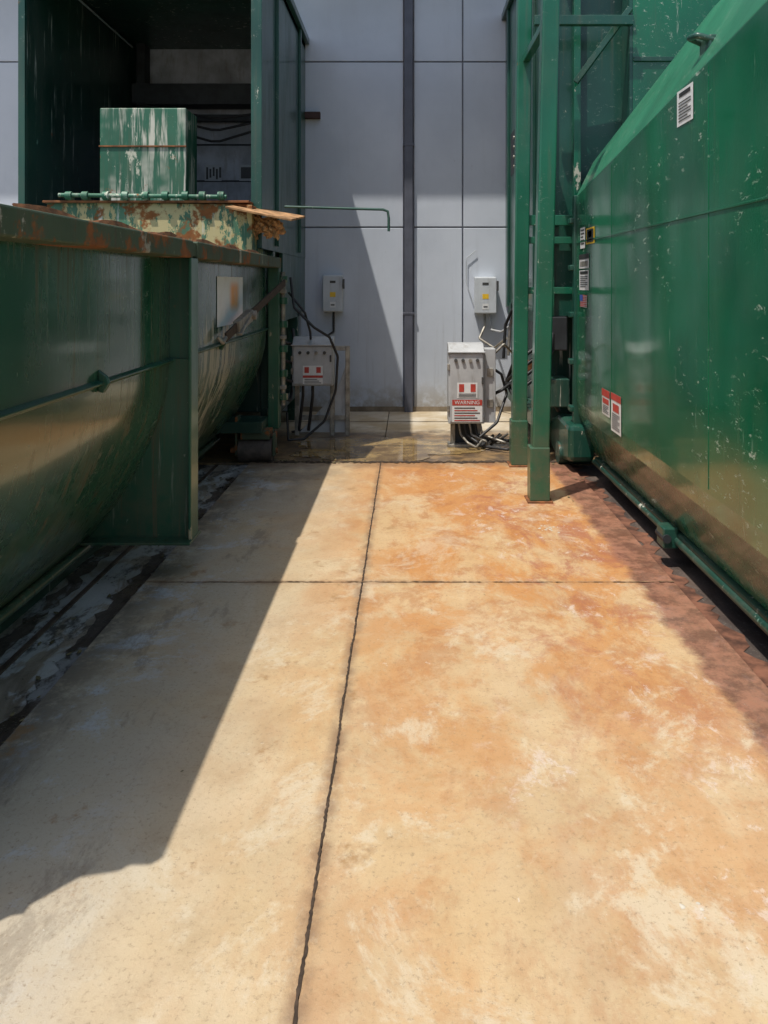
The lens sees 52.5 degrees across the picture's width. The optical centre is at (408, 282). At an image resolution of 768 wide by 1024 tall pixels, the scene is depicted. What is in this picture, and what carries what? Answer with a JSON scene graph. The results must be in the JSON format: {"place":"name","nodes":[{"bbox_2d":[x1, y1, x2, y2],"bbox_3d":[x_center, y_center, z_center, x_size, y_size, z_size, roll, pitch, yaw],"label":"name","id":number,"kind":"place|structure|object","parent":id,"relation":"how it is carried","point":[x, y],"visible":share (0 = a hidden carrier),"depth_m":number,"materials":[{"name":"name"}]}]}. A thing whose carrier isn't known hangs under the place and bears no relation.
{"place":"outdoors","nodes":[
{"label":"outdoors","id":0,"kind":"place"},
{"bbox_2d":[198,412,598,464],"bbox_3d":[0.000,1.648,8.335,10.000,0.080,2.770,0,0,0],"label":"concrete apron","id":1,"kind":"object","parent":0,"point":[418,425],"visible":0.24,"depth_m":8.30,"materials":[{"name":"beige concrete"}]},
{"bbox_2d":[18,0,389,410],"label":"compactor chute enclosure","id":2,"kind":"object","parent":1,"relation":"on","point":[185,119],"visible":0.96,"depth_m":7.72,"materials":[{"name":"green metal"}]},
{"bbox_2d":[237,251,300,437],"bbox_3d":[-2.193,0.655,8.450,2.014,1.910,2.100,0,0,0],"label":"compactor machine","id":3,"kind":"object","parent":1,"relation":"on","point":[255,399],"visible":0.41,"depth_m":7.50,"materials":[{"name":"green metal"}]},
{"bbox_2d":[286,277,349,440],"bbox_3d":[-0.925,0.773,8.004,0.615,1.654,0.532,0,0,0],"label":"electrical control panel","id":4,"kind":"object","parent":1,"relation":"on","point":[313,360],"visible":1,"depth_m":8.01,"materials":[{"name":"grey metal"}]},
{"bbox_2d":[293,346,330,383],"bbox_3d":[-0.990,0.850,7.993,0.390,0.388,0.014,0,0,0],"label":"door","id":5,"kind":"structure","parent":4,"relation":"in","point":[312,359],"depth_m":7.99,"materials":[{"name":"grey paint"}]},
{"bbox_2d":[288,437,499,461],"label":"puddle","id":6,"kind":"object","parent":1,"relation":"on","point":[383,449],"visible":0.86,"depth_m":7.48,"materials":[{"name":"liquid"}]},
{"bbox_2d":[281,407,510,411],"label":"base trim","id":7,"kind":"structure","parent":1,"relation":"on","point":[397,409],"depth_m":9.71,"materials":[{"name":"grey metal"}]},
{"bbox_2d":[250,460,556,462],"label":"floor joint","id":8,"kind":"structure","parent":1,"relation":"on","point":[418,461],"depth_m":6.93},
{"bbox_2d":[447,342,511,450],"bbox_3d":[0.766,1.100,7.576,0.788,1.019,0.471,0,0,0],"label":"electrical control panel","id":9,"kind":"object","parent":1,"relation":"on","point":[472,371],"visible":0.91,"depth_m":7.50,"materials":[{"name":"grey paint"}]},
{"bbox_2d":[450,354,482,421],"bbox_3d":[0.558,1.014,7.493,0.318,0.658,0.014,0,0,0],"label":"door","id":10,"kind":"structure","parent":9,"relation":"in","point":[460,372],"depth_m":7.49,"materials":[{"name":"grey paint"}]},
{"bbox_2d":[502,300,571,424],"bbox_3d":[2.082,0.901,8.142,2.236,1.418,2.716,0,0,0],"label":"compactor machine","id":11,"kind":"object","parent":1,"relation":"on","point":[561,384],"visible":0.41,"depth_m":7.30,"materials":[{"name":"green metal"}]},
{"bbox_2d":[502,0,719,315],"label":"compactor chute enclosure","id":12,"kind":"object","parent":11,"relation":"on","point":[608,76],"visible":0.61,"depth_m":6.94,"materials":[{"name":"green metal"}]},
{"bbox_2d":[571,465,767,686],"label":"asphalt bed","id":13,"kind":"object","parent":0,"point":[741,632],"visible":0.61,"depth_m":4.23,"materials":[{"name":"brown asphalt"}]},
{"bbox_2d":[550,0,767,634],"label":"roll off container","id":14,"kind":"object","parent":13,"relation":"on","point":[666,421],"visible":1,"depth_m":4.00,"materials":[{"name":"green metal"}]},
{"label":"ground","id":15,"kind":"structure","parent":0,"visible":0},
{"bbox_2d":[0,464,247,745],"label":"track bed","id":16,"kind":"object","parent":15,"relation":"on","point":[92,609],"visible":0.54,"depth_m":3.80,"materials":[{"name":"grey asphalt"}]},
{"bbox_2d":[0,203,287,633],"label":"roll off container","id":17,"kind":"object","parent":16,"relation":"on","point":[127,377],"visible":0.94,"depth_m":3.66,"materials":[{"name":"green metal"}]},
{"bbox_2d":[216,279,285,343],"bbox_3d":[-1.205,0.195,6.233,0.094,0.452,1.990,0,0,3],"label":"ratchet strap","id":18,"kind":"object","parent":17,"relation":"attached to","point":[244,320],"visible":1,"depth_m":5.85,"materials":[{"name":"woven fabric webbing"},{"name":"steel"}]},
{"bbox_2d":[2,458,596,771],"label":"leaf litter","id":19,"kind":"object","parent":16,"relation":"on","point":[39,677],"visible":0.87,"depth_m":3.83,"materials":[{"name":"brown plant"}]},
{"bbox_2d":[0,583,361,1023],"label":"panel","id":20,"kind":"object","parent":15,"relation":"on","point":[144,879],"visible":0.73,"depth_m":2.36,"materials":[{"name":"concrete"}]},
{"bbox_2d":[0,0,505,406],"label":"wall panel seams","id":21,"kind":"object","parent":15,"relation":"on","point":[462,62],"visible":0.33,"depth_m":9.75,"materials":[{"name":"grey metal"}]},
{"bbox_2d":[0,63,17,205],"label":"wall panel","id":22,"kind":"structure","parent":21,"relation":"attached to","point":[8,133],"depth_m":9.72,"materials":[{"name":"paint"}]},
{"bbox_2d":[0,0,17,61],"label":"wall panel","id":23,"kind":"structure","parent":21,"relation":"attached to","point":[8,30],"depth_m":9.72,"materials":[{"name":"paint"}]},
{"bbox_2d":[294,0,402,61],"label":"wall panel","id":24,"kind":"structure","parent":21,"relation":"attached to","point":[354,30],"depth_m":9.72,"materials":[{"name":"paint"}]},
{"bbox_2d":[301,228,402,406],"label":"wall panel","id":25,"kind":"structure","parent":21,"relation":"attached to","point":[367,263],"depth_m":9.72,"materials":[{"name":"paint"}]},
{"bbox_2d":[291,275,344,432],"bbox_3d":[-1.014,0.750,8.964,0.455,1.687,1.510,0,0,0],"label":"electrical disconnect box","id":26,"kind":"object","parent":25,"relation":"attached to","point":[333,286],"visible":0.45,"depth_m":9.55,"materials":[{"name":"grey metal"}]},
{"bbox_2d":[305,63,402,226],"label":"wall panel","id":27,"kind":"structure","parent":21,"relation":"attached to","point":[354,146],"depth_m":9.72,"materials":[{"name":"paint"}]},
{"bbox_2d":[305,112,320,118],"bbox_3d":[-1.195,-2.080,9.679,0.190,0.080,0.078,0,0,0],"label":"wall bracket","id":28,"kind":"object","parent":27,"relation":"attached to","point":[312,115],"depth_m":9.64,"materials":[{"name":"brown metal"}]},
{"bbox_2d":[404,0,412,411],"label":"downspout","id":29,"kind":"object","parent":21,"relation":"attached to","point":[408,204],"visible":1,"depth_m":9.66,"materials":[{"name":"paint"}]},
{"bbox_2d":[403,143,413,146],"bbox_3d":[0.000,-1.715,9.693,0.140,0.030,0.074,0,0,0],"label":"downspout strap","id":30,"kind":"object","parent":29,"relation":"attached to","point":[408,144],"visible":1,"depth_m":9.66,"materials":[{"name":"grey metal"}]},
{"bbox_2d":[403,312,413,314],"bbox_3d":[0.000,0.385,9.693,0.140,0.030,0.074,0,0,0],"label":"downspout strap","id":31,"kind":"object","parent":29,"relation":"attached to","point":[408,313],"visible":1,"depth_m":9.66,"materials":[{"name":"grey metal"}]},
{"bbox_2d":[414,63,461,226],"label":"wall panel","id":32,"kind":"structure","parent":21,"relation":"attached to","point":[437,144],"depth_m":9.72,"materials":[{"name":"paint"}]},
{"bbox_2d":[414,228,461,406],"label":"wall panel","id":33,"kind":"structure","parent":21,"relation":"attached to","point":[437,289],"depth_m":9.72,"materials":[{"name":"paint"}]},
{"bbox_2d":[414,0,461,61],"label":"wall panel","id":34,"kind":"structure","parent":21,"relation":"attached to","point":[437,30],"depth_m":9.72,"materials":[{"name":"paint"}]},
{"bbox_2d":[463,63,505,226],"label":"wall panel","id":35,"kind":"structure","parent":21,"relation":"attached to","point":[484,144],"depth_m":9.72,"materials":[{"name":"paint"}]},
{"bbox_2d":[463,0,505,61],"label":"wall panel","id":36,"kind":"structure","parent":21,"relation":"attached to","point":[484,32],"depth_m":9.72,"materials":[{"name":"paint"}]},
{"bbox_2d":[463,228,510,406],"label":"wall panel","id":37,"kind":"structure","parent":21,"relation":"attached to","point":[487,258],"depth_m":9.72,"materials":[{"name":"paint"}]},
{"bbox_2d":[466,250,508,347],"bbox_3d":[1.056,0.196,9.475,0.307,1.201,0.758,0,0,-36],"label":"electrical disconnect box","id":38,"kind":"object","parent":37,"relation":"attached to","point":[485,290],"visible":0.91,"depth_m":9.55,"materials":[{"name":"grey paint"}]},
{"bbox_2d":[145,462,379,582],"bbox_3d":[-0.830,1.643,5.545,1.160,0.085,2.786,0,0,0],"label":"panel","id":39,"kind":"object","parent":15,"relation":"on","point":[300,522],"visible":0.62,"depth_m":5.04,"materials":[{"name":"concrete"}]},
{"bbox_2d":[144,581,674,581],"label":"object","id":40,"kind":"object","parent":39,"relation":"on","point":[410,581],"visible":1,"depth_m":4.15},
{"bbox_2d":[363,462,673,582],"bbox_3d":[0.587,1.643,5.545,1.666,0.085,2.786,0,0,0],"label":"panel","id":41,"kind":"object","parent":15,"relation":"on","point":[482,522],"visible":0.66,"depth_m":5.00,"materials":[{"name":"concrete"}]},
{"bbox_2d":[524,0,559,503],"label":"steel guide post","id":42,"kind":"object","parent":41,"relation":"on","point":[538,469],"visible":1,"depth_m":5.66,"materials":[{"name":"green metal"}]},
{"bbox_2d":[507,0,633,466],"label":"steel guide post","id":43,"kind":"object","parent":41,"relation":"on","point":[527,45],"visible":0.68,"depth_m":6.76,"materials":[{"name":"green metal"}]},
{"bbox_2d":[538,525,705,918],"bbox_3d":[0.797,1.598,3.538,0.137,0.003,3.168,0,0,4],"label":"pale debris","id":44,"kind":"object","parent":41,"relation":"on","point":[682,906],"visible":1,"depth_m":2.00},
{"bbox_2d":[297,583,767,1023],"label":"panel","id":45,"kind":"object","parent":15,"relation":"on","point":[546,805],"visible":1,"depth_m":2.33,"materials":[{"name":"concrete"}]},
{"bbox_3d":[-0.830,1.643,-7.700,1.160,0.085,4.596,0,0,0],"label":"panel","id":46,"kind":"object","parent":15,"relation":"on","visible":0},
{"bbox_2d":[293,462,380,1023],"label":"floor joint","id":47,"kind":"object","parent":46,"relation":"on","point":[298,988],"visible":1,"depth_m":2.31,"materials":[{"name":"black"}]}
]}

